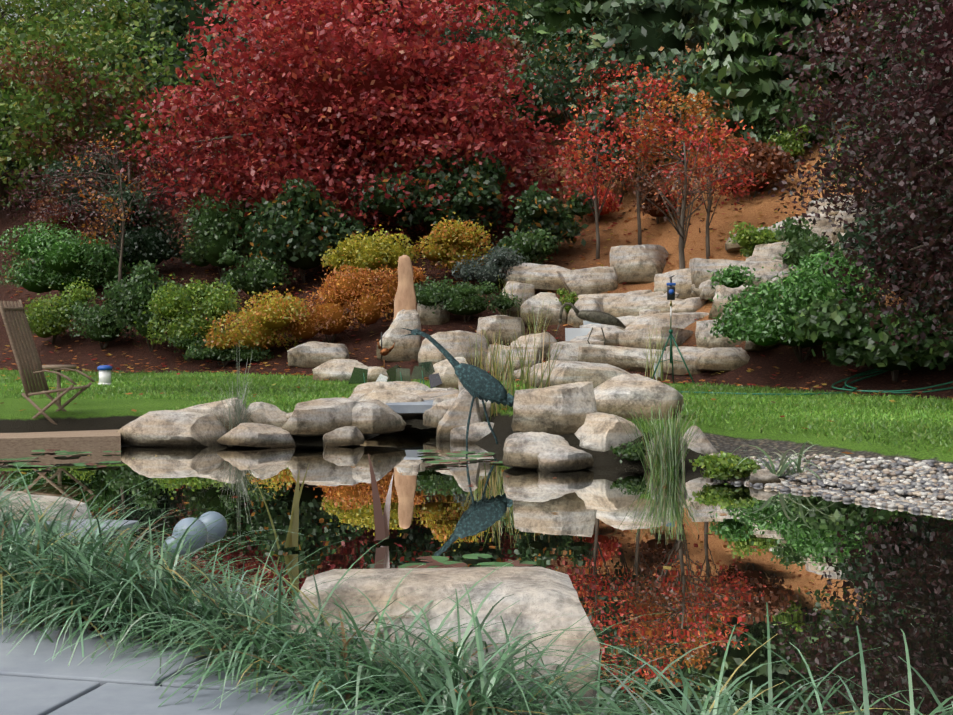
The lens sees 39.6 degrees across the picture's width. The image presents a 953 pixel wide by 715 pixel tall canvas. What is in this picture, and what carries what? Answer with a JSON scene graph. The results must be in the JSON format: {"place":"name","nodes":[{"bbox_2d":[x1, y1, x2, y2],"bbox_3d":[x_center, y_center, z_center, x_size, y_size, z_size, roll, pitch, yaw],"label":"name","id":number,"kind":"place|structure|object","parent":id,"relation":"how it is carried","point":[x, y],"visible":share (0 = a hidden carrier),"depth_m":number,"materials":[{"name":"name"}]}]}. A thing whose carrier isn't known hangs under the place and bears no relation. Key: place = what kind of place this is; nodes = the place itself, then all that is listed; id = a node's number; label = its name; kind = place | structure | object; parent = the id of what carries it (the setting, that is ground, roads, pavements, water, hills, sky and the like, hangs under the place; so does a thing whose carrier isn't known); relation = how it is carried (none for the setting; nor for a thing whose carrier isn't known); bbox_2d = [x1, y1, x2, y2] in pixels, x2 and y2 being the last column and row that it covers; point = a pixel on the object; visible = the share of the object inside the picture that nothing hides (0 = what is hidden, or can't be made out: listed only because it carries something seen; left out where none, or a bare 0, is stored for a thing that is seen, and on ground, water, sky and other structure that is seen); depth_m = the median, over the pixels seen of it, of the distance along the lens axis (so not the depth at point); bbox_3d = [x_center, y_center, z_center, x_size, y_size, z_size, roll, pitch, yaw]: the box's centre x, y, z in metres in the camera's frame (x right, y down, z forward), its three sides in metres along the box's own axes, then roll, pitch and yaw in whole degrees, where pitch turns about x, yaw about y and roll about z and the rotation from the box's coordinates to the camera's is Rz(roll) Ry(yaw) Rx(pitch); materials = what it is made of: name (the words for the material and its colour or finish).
{"place":"outdoors","nodes":[
{"label":"outdoors","id":0,"kind":"place"},
{"bbox_2d":[0,419,952,714],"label":"pond water","id":1,"kind":"structure","parent":0,"point":[822,577],"depth_m":7.23,"materials":[{"name":"black liquid"}]},
{"bbox_2d":[0,449,535,567],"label":"water lily pads","id":2,"kind":"object","parent":1,"relation":"on","point":[439,561],"visible":0.94,"depth_m":10.95,"materials":[{"name":"green plant"}]},
{"bbox_2d":[289,470,299,547],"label":"broad-leaf plant","id":3,"kind":"object","parent":1,"relation":"on","point":[294,536],"visible":0.96,"depth_m":6.93,"materials":[{"name":"green plant"}]},
{"bbox_2d":[368,453,392,539],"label":"broad-leaf plant","id":4,"kind":"object","parent":1,"relation":"on","point":[381,520],"visible":1,"depth_m":7.24,"materials":[{"name":"brown plant"}]},
{"bbox_2d":[614,400,705,473],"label":"rush clump","id":5,"kind":"object","parent":1,"relation":"on","point":[663,460],"visible":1,"depth_m":10.53,"materials":[{"name":"green plant"}]},
{"bbox_2d":[0,43,952,657],"bbox_3d":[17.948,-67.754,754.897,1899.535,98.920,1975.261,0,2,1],"label":"mulch ground","id":6,"kind":"structure","parent":0,"point":[98,413],"depth_m":23.85,"materials":[{"name":"brown soil"}]},
{"bbox_2d":[0,82,38,189],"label":"tree","id":7,"kind":"object","parent":6,"relation":"on","point":[8,165],"visible":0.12,"depth_m":44.16,"materials":[{"name":"green plant"}]},
{"bbox_2d":[0,18,91,210],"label":"green tree","id":8,"kind":"object","parent":6,"relation":"on","point":[3,153],"visible":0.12,"depth_m":43.93,"materials":[{"name":"green plant"}]},
{"bbox_2d":[15,277,96,343],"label":"shrub","id":9,"kind":"object","parent":6,"relation":"on","point":[43,316],"visible":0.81,"depth_m":26.47,"materials":[{"name":"green plant"}]},
{"bbox_2d":[0,429,120,451],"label":"wood deck","id":10,"kind":"structure","parent":6,"relation":"on","point":[77,440],"depth_m":12.47,"materials":[{"name":"brown wood"}]},
{"bbox_2d":[29,185,95,240],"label":"shrub","id":11,"kind":"object","parent":6,"relation":"on","point":[69,224],"visible":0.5,"depth_m":36.17,"materials":[{"name":"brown plant"}]},
{"bbox_2d":[0,0,150,209],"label":"green tree","id":12,"kind":"object","parent":6,"relation":"on","point":[26,11],"visible":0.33,"depth_m":45.27,"materials":[{"name":"green plant"}]},
{"bbox_2d":[0,214,151,299],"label":"mugo pine shrub","id":13,"kind":"object","parent":6,"relation":"on","point":[95,263],"visible":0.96,"depth_m":29.25,"materials":[{"name":"green plant"}]},
{"bbox_2d":[37,133,131,237],"bbox_3d":[-10.865,-4.762,36.891,2.593,3.100,2.564,-1,2,-22],"label":"hill shrub","id":14,"kind":"object","parent":6,"relation":"on","point":[59,164],"visible":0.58,"depth_m":36.48,"materials":[{"name":"brown plant"}]},
{"bbox_2d":[0,28,171,226],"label":"tree","id":15,"kind":"object","parent":6,"relation":"on","point":[69,76],"visible":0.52,"depth_m":38.50,"materials":[{"name":"green plant"}]},
{"bbox_2d":[0,0,190,155],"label":"green tree","id":16,"kind":"object","parent":6,"relation":"on","point":[136,9],"visible":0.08,"depth_m":48.77,"materials":[{"name":"green plant"}]},
{"bbox_2d":[53,298,144,348],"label":"shrub","id":17,"kind":"object","parent":6,"relation":"on","point":[96,324],"visible":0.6,"depth_m":25.83,"materials":[{"name":"green plant"}]},
{"bbox_2d":[60,131,164,281],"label":"tree sapling","id":18,"kind":"object","parent":6,"relation":"on","point":[121,212],"visible":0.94,"depth_m":28.60,"materials":[{"name":"orange plant"}]},
{"bbox_2d":[36,0,188,130],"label":"green tree","id":19,"kind":"object","parent":6,"relation":"on","point":[144,52],"depth_m":55.28,"materials":[{"name":"green plant"}]},
{"bbox_2d":[0,7,228,224],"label":"green tree","id":20,"kind":"object","parent":6,"relation":"on","point":[52,107],"visible":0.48,"depth_m":38.99,"materials":[{"name":"green plant"}]},
{"bbox_2d":[0,127,245,269],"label":"tree","id":21,"kind":"object","parent":6,"relation":"on","point":[88,205],"visible":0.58,"depth_m":30.72,"materials":[{"name":"brown plant"}]},
{"bbox_2d":[92,0,153,141],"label":"evergreen tree","id":22,"kind":"object","parent":6,"relation":"on","point":[119,17],"visible":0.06,"depth_m":52.53,"materials":[{"name":"green plant"}]},
{"bbox_2d":[87,0,194,127],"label":"evergreen tree","id":23,"kind":"object","parent":6,"relation":"on","point":[169,24],"visible":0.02,"depth_m":56.24,"materials":[{"name":"green plant"}]},
{"bbox_2d":[96,177,186,266],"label":"shrub","id":24,"kind":"object","parent":6,"relation":"on","point":[151,244],"visible":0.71,"depth_m":30.11,"materials":[{"name":"green plant"}]},
{"bbox_2d":[96,259,200,351],"bbox_3d":[-6.222,-0.978,25.392,2.062,1.824,1.562,0,2,1],"label":"shrub","id":25,"kind":"object","parent":6,"relation":"on","point":[128,299],"visible":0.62,"depth_m":25.05,"materials":[{"name":"green plant"}]},
{"bbox_2d":[119,20,221,151],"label":"hill shrub","id":26,"kind":"object","parent":6,"relation":"on","point":[166,38],"visible":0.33,"depth_m":49.31,"materials":[{"name":"green plant"}]},
{"bbox_2d":[122,0,240,123],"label":"evergreen tree","id":27,"kind":"object","parent":6,"relation":"on","point":[195,13],"visible":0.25,"depth_m":50.49,"materials":[{"name":"green plant"}]},
{"bbox_2d":[133,273,241,360],"bbox_3d":[-5.370,-0.739,24.883,1.982,1.722,2.115,0,2,1],"label":"shrub","id":28,"kind":"object","parent":6,"relation":"on","point":[169,306],"visible":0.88,"depth_m":24.52,"materials":[{"name":"green plant"}]},
{"bbox_2d":[175,180,259,276],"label":"shrub","id":29,"kind":"object","parent":6,"relation":"on","point":[214,230],"visible":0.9,"depth_m":29.00,"materials":[{"name":"green plant"}]},
{"bbox_2d":[164,329,279,365],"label":"shrub","id":30,"kind":"object","parent":6,"relation":"on","point":[214,353],"visible":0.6,"depth_m":23.65,"materials":[{"name":"green plant"}]},
{"bbox_2d":[196,375,275,430],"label":"grass clump","id":31,"kind":"object","parent":6,"relation":"on","point":[239,418],"depth_m":13.07,"materials":[{"name":"green plant"}]},
{"bbox_2d":[195,0,295,154],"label":"evergreen tree","id":32,"kind":"object","parent":6,"relation":"on","point":[224,46],"visible":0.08,"depth_m":42.30,"materials":[{"name":"green plant"}]},
{"bbox_2d":[216,246,294,303],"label":"shrub","id":33,"kind":"object","parent":6,"relation":"on","point":[256,275],"visible":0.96,"depth_m":27.62,"materials":[{"name":"green plant"}]},
{"bbox_2d":[194,283,320,351],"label":"shrub","id":34,"kind":"object","parent":6,"relation":"on","point":[267,321],"visible":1,"depth_m":23.39,"materials":[{"name":"yellow plant"}]},
{"bbox_2d":[0,519,565,714],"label":"flagstone patio","id":35,"kind":"structure","parent":6,"relation":"on","point":[31,683],"depth_m":3.56,"materials":[{"name":"grey stone"}]},
{"bbox_2d":[163,511,226,557],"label":"ceramic garden spheres","id":36,"kind":"object","parent":35,"relation":"on","point":[220,529],"visible":0.71,"depth_m":5.63,"materials":[{"name":"grey ceramic"}]},
{"bbox_2d":[0,490,599,713],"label":"rocks","id":37,"kind":"object","parent":6,"relation":"on","point":[542,593],"visible":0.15,"depth_m":3.79,"materials":[{"name":"stone"}]},
{"bbox_2d":[235,177,372,284],"bbox_3d":[-3.673,-2.679,28.381,2.929,2.339,2.556,-1,2,-25],"label":"shrub","id":38,"kind":"object","parent":6,"relation":"on","point":[281,228],"visible":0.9,"depth_m":27.68,"materials":[{"name":"green plant"}]},
{"bbox_2d":[277,255,394,342],"bbox_3d":[-2.564,-1.025,23.871,2.308,1.677,1.698,-1,2,-30],"label":"shrub","id":39,"kind":"object","parent":6,"relation":"on","point":[334,316],"visible":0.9,"depth_m":23.77,"materials":[{"name":"orange plant"}]},
{"bbox_2d":[111,0,576,252],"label":"red maple tree","id":40,"kind":"object","parent":6,"relation":"on","point":[357,97],"visible":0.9,"depth_m":29.16,"materials":[{"name":"red plant"}]},
{"bbox_2d":[319,224,424,279],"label":"shrub","id":41,"kind":"object","parent":6,"relation":"on","point":[365,252],"visible":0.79,"depth_m":26.24,"materials":[{"name":"yellow plant"}]},
{"bbox_2d":[348,256,426,318],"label":"shrub","id":42,"kind":"object","parent":6,"relation":"on","point":[388,284],"visible":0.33,"depth_m":24.71,"materials":[{"name":"orange plant"}]},
{"bbox_2d":[348,144,515,230],"bbox_3d":[-0.865,-3.523,28.914,3.744,2.549,2.727,0,2,1],"label":"shrub","id":43,"kind":"object","parent":6,"relation":"on","point":[463,203],"visible":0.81,"depth_m":28.16,"materials":[{"name":"green plant"}]},
{"bbox_2d":[117,309,780,484],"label":"shore rocks","id":44,"kind":"object","parent":6,"relation":"on","point":[546,417],"depth_m":12.82,"materials":[{"name":"stone"}]},
{"bbox_2d":[348,361,441,387],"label":"taro plant","id":45,"kind":"object","parent":44,"relation":"on","point":[426,369],"depth_m":17.57,"materials":[{"name":"green plant"}]},
{"bbox_2d":[393,255,416,320],"bbox_3d":[-1.225,-1.172,22.604,0.399,1.158,0.215,0,2,1],"label":"standing stone","id":46,"kind":"object","parent":44,"relation":"on","point":[405,297],"visible":0.92,"depth_m":22.52,"materials":[{"name":"stone"}]},
{"bbox_2d":[386,400,433,412],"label":"waterfall","id":47,"kind":"structure","parent":44,"relation":"on","point":[410,407],"depth_m":14.56,"materials":[{"name":"white liquid"}]},
{"bbox_2d":[458,323,562,421],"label":"reeds","id":48,"kind":"object","parent":44,"relation":"on","point":[495,365],"visible":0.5,"depth_m":13.74,"materials":[{"name":"green plant"}]},
{"bbox_2d":[408,212,505,281],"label":"shrub","id":49,"kind":"object","parent":6,"relation":"on","point":[450,246],"visible":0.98,"depth_m":26.37,"materials":[{"name":"yellow plant"}]},
{"bbox_2d":[401,328,513,449],"bbox_3d":[-0.132,0.328,12.438,1.178,1.218,0.246,0,2,1],"label":"bronze crane statue","id":50,"kind":"object","parent":6,"relation":"on","point":[482,385],"visible":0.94,"depth_m":12.33,"materials":[{"name":"teal metal"}]},
{"bbox_2d":[414,273,521,321],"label":"shrub","id":51,"kind":"object","parent":6,"relation":"on","point":[465,300],"visible":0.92,"depth_m":23.94,"materials":[{"name":"green plant"}]},
{"bbox_2d":[421,9,517,100],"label":"hill shrub","id":52,"kind":"object","parent":6,"relation":"on","point":[472,36],"visible":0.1,"depth_m":38.78,"materials":[{"name":"green plant"}]},
{"bbox_2d":[0,455,952,714],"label":"liriope border","id":53,"kind":"object","parent":6,"relation":"on","point":[490,691],"visible":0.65,"depth_m":3.57,"materials":[{"name":"green plant"}]},
{"bbox_2d":[0,368,952,453],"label":"lawn grass","id":54,"kind":"structure","parent":6,"relation":"on","point":[942,416],"depth_m":15.50,"materials":[{"name":"green plant"}]},
{"bbox_2d":[0,299,94,424],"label":"wooden chair","id":55,"kind":"object","parent":54,"relation":"on","point":[26,332],"visible":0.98,"depth_m":13.34,"materials":[{"name":"brown wood"}]},
{"bbox_2d":[0,76,952,570],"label":"fallen leaves","id":56,"kind":"object","parent":6,"relation":"on","point":[454,318],"visible":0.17,"depth_m":25.55,"materials":[{"name":"orange plant"}]},
{"bbox_2d":[451,242,527,286],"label":"shrub","id":57,"kind":"object","parent":6,"relation":"on","point":[490,270],"visible":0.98,"depth_m":25.95,"materials":[{"name":"grey plant"}]},
{"bbox_2d":[452,0,543,54],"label":"hill shrub","id":58,"kind":"object","parent":6,"relation":"on","point":[506,29],"visible":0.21,"depth_m":43.51,"materials":[{"name":"green plant"}]},
{"bbox_2d":[479,37,561,100],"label":"hill shrub","id":59,"kind":"object","parent":6,"relation":"on","point":[518,45],"visible":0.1,"depth_m":37.21,"materials":[{"name":"green plant"}]},
{"bbox_2d":[493,224,561,266],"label":"shrub","id":60,"kind":"object","parent":6,"relation":"on","point":[532,246],"visible":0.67,"depth_m":26.85,"materials":[{"name":"green plant"}]},
{"bbox_2d":[491,53,564,132],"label":"hill shrub","id":61,"kind":"object","parent":6,"relation":"on","point":[520,108],"visible":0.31,"depth_m":36.49,"materials":[{"name":"green plant"}]},
{"bbox_2d":[505,181,594,258],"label":"shrub","id":62,"kind":"object","parent":6,"relation":"on","point":[543,209],"visible":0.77,"depth_m":27.41,"materials":[{"name":"green plant"}]},
{"bbox_2d":[504,0,623,120],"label":"evergreen tree","id":63,"kind":"object","parent":6,"relation":"on","point":[557,17],"visible":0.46,"depth_m":38.34,"materials":[{"name":"green plant"}]},
{"bbox_2d":[508,6,632,145],"bbox_3d":[2.737,-7.375,35.181,3.852,3.860,4.101,0,2,1],"label":"tree","id":64,"kind":"object","parent":6,"relation":"on","point":[566,93],"visible":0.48,"depth_m":34.95,"materials":[{"name":"green plant"}]},
{"bbox_2d":[498,275,678,380],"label":"waterfall reeds","id":65,"kind":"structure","parent":6,"relation":"on","point":[660,365],"depth_m":20.31,"materials":[{"name":"green plant"}]},
{"bbox_2d":[567,181,622,219],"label":"shrub","id":66,"kind":"object","parent":6,"relation":"on","point":[611,205],"visible":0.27,"depth_m":29.38,"materials":[{"name":"red plant"}]},
{"bbox_2d":[548,102,653,258],"bbox_3d":[2.461,-3.521,26.946,1.918,3.377,2.366,-2,2,-44],"label":"tree","id":67,"kind":"object","parent":6,"relation":"on","point":[594,196],"visible":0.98,"depth_m":26.97,"materials":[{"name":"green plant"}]},
{"bbox_2d":[574,59,636,164],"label":"tree","id":68,"kind":"object","parent":6,"relation":"on","point":[607,76],"visible":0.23,"depth_m":33.09,"materials":[{"name":"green plant"}]},
{"bbox_2d":[565,321,660,378],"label":"waterfall","id":69,"kind":"structure","parent":6,"relation":"on","point":[571,333],"depth_m":22.55,"materials":[{"name":"white liquid"}]},
{"bbox_2d":[559,67,686,203],"bbox_3d":[3.414,-5.129,30.527,2.962,3.272,2.768,0,2,1],"label":"tree","id":70,"kind":"object","parent":6,"relation":"on","point":[627,106],"visible":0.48,"depth_m":30.05,"materials":[{"name":"red plant"}]},
{"bbox_2d":[574,38,684,118],"bbox_3d":[4.116,-6.730,33.580,2.734,2.783,2.549,-1,2,-37],"label":"hill shrub","id":71,"kind":"object","parent":6,"relation":"on","point":[612,64],"visible":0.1,"depth_m":33.15,"materials":[{"name":"green plant"}]},
{"bbox_2d":[610,440,649,462],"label":"ground cover plant","id":72,"kind":"object","parent":6,"relation":"on","point":[629,452],"visible":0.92,"depth_m":10.84,"materials":[{"name":"green plant"}]},
{"bbox_2d":[590,63,682,244],"bbox_3d":[3.374,-4.063,27.380,2.143,4.000,2.088,0,2,1],"label":"tree","id":73,"kind":"object","parent":6,"relation":"on","point":[634,138],"visible":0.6,"depth_m":27.28,"materials":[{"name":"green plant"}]},
{"bbox_2d":[568,0,728,114],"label":"evergreen tree","id":74,"kind":"object","parent":6,"relation":"on","point":[649,24],"visible":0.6,"depth_m":33.17,"materials":[{"name":"green plant"}]},
{"bbox_2d":[574,46,727,186],"bbox_3d":[4.279,-5.607,30.867,4.146,3.433,3.522,0,2,1],"label":"tree","id":75,"kind":"object","parent":6,"relation":"on","point":[678,67],"visible":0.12,"depth_m":30.38,"materials":[{"name":"green plant"}]},
{"bbox_2d":[417,192,896,389],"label":"rocks","id":76,"kind":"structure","parent":6,"relation":"on","point":[596,361],"depth_m":22.90,"materials":[{"name":"stone"}]},
{"bbox_2d":[555,302,625,344],"bbox_3d":[1.846,-0.465,21.458,1.156,0.856,0.198,0,2,1],"label":"bronze heron statue","id":77,"kind":"object","parent":76,"relation":"on","point":[593,316],"visible":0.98,"depth_m":21.40,"materials":[{"name":"metal"}]},
{"bbox_2d":[629,179,688,223],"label":"shrub","id":78,"kind":"object","parent":6,"relation":"on","point":[655,211],"visible":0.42,"depth_m":27.75,"materials":[{"name":"red plant"}]},
{"bbox_2d":[618,72,726,234],"bbox_3d":[4.034,-4.040,26.865,2.392,3.428,1.894,0,2,1],"label":"tree","id":79,"kind":"object","parent":6,"relation":"on","point":[692,103],"visible":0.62,"depth_m":26.77,"materials":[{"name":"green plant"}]},
{"bbox_2d":[652,275,694,383],"bbox_3d":[2.831,-0.396,19.299,0.673,1.611,0.539,0,2,1],"label":"tripod","id":80,"kind":"object","parent":6,"relation":"on","point":[671,291],"visible":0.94,"depth_m":19.22,"materials":[{"name":"green paint"}]},
{"bbox_2d":[609,107,776,268],"bbox_3d":[3.961,-2.829,24.297,2.986,3.423,2.539,0,2,1],"label":"russet tree","id":81,"kind":"object","parent":6,"relation":"on","point":[681,231],"visible":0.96,"depth_m":24.29,"materials":[{"name":"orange plant"}]},
{"bbox_2d":[655,115,768,258],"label":"tree","id":82,"kind":"object","parent":6,"relation":"on","point":[710,159],"visible":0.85,"depth_m":24.81,"materials":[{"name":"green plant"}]},
{"bbox_2d":[725,222,779,256],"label":"shrub","id":83,"kind":"object","parent":6,"relation":"on","point":[744,238],"visible":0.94,"depth_m":23.15,"materials":[{"name":"green plant"}]},
{"bbox_2d":[708,137,800,197],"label":"shrub","id":84,"kind":"object","parent":6,"relation":"on","point":[771,159],"visible":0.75,"depth_m":26.16,"materials":[{"name":"red plant"}]},
{"bbox_2d":[679,0,836,156],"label":"evergreen tree","id":85,"kind":"object","parent":6,"relation":"on","point":[750,29],"visible":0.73,"depth_m":28.21,"materials":[{"name":"green plant"}]},
{"bbox_2d":[733,91,836,147],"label":"shrub","id":86,"kind":"object","parent":6,"relation":"on","point":[764,125],"visible":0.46,"depth_m":27.85,"materials":[{"name":"green plant"}]},
{"bbox_2d":[765,125,810,160],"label":"shrub","id":87,"kind":"object","parent":6,"relation":"on","point":[795,146],"visible":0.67,"depth_m":27.43,"materials":[{"name":"green plant"}]},
{"bbox_2d":[732,441,857,479],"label":"clump","id":88,"kind":"object","parent":6,"relation":"on","point":[783,465],"visible":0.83,"depth_m":10.03,"materials":[{"name":"green plant"}]},
{"bbox_2d":[703,245,905,362],"bbox_3d":[4.593,-0.748,18.709,2.673,1.747,3.230,0,2,1],"label":"shrub","id":89,"kind":"object","parent":6,"relation":"on","point":[755,319],"visible":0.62,"depth_m":18.20,"materials":[{"name":"green plant"}]},
{"bbox_2d":[773,212,854,265],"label":"shrub","id":90,"kind":"object","parent":6,"relation":"on","point":[797,237],"visible":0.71,"depth_m":21.83,"materials":[{"name":"green plant"}]},
{"bbox_2d":[678,357,952,394],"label":"garden hose","id":91,"kind":"object","parent":6,"relation":"on","point":[873,391],"visible":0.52,"depth_m":16.66,"materials":[{"name":"green rubber"}]},
{"bbox_2d":[706,453,952,516],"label":"pebble beach","id":92,"kind":"structure","parent":6,"relation":"on","point":[940,488],"depth_m":9.48,"materials":[{"name":"grey gravel"}]},
{"bbox_2d":[689,451,760,479],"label":"ground cover plant","id":93,"kind":"object","parent":92,"relation":"on","point":[724,466],"visible":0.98,"depth_m":9.92,"materials":[{"name":"green plant"}]},
{"bbox_2d":[782,0,916,118],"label":"evergreen tree","id":94,"kind":"object","parent":6,"relation":"on","point":[817,8],"visible":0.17,"depth_m":28.86,"materials":[{"name":"green plant"}]},
{"bbox_2d":[810,1,898,103],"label":"hill shrub","id":95,"kind":"object","parent":6,"relation":"on","point":[846,28],"visible":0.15,"depth_m":28.45,"materials":[{"name":"green plant"}]},
{"bbox_2d":[763,0,952,356],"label":"purple maple tree","id":96,"kind":"object","parent":6,"relation":"on","point":[925,117],"visible":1,"depth_m":15.27,"materials":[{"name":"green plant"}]},
{"bbox_2d":[801,52,935,199],"bbox_3d":[7.635,-3.672,22.211,4.258,3.084,3.815,0,2,1],"label":"tree","id":97,"kind":"object","parent":6,"relation":"on","point":[832,145],"visible":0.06,"depth_m":22.24,"materials":[{"name":"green plant"}]},
{"bbox_2d":[785,292,952,381],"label":"shrub","id":98,"kind":"object","parent":6,"relation":"on","point":[854,337],"visible":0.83,"depth_m":16.81,"materials":[{"name":"green plant"}]},
{"bbox_2d":[807,35,938,160],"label":"tree","id":99,"kind":"object","parent":6,"relation":"on","point":[869,85],"visible":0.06,"depth_m":23.10,"materials":[{"name":"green plant"}]},
{"bbox_2d":[815,0,946,100],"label":"evergreen tree","id":100,"kind":"object","parent":6,"relation":"on","point":[832,67],"visible":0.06,"depth_m":28.28,"materials":[{"name":"green plant"}]},
{"bbox_2d":[833,188,952,304],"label":"shrub","id":101,"kind":"object","parent":6,"relation":"on","point":[848,234],"visible":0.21,"depth_m":18.76,"materials":[{"name":"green plant"}]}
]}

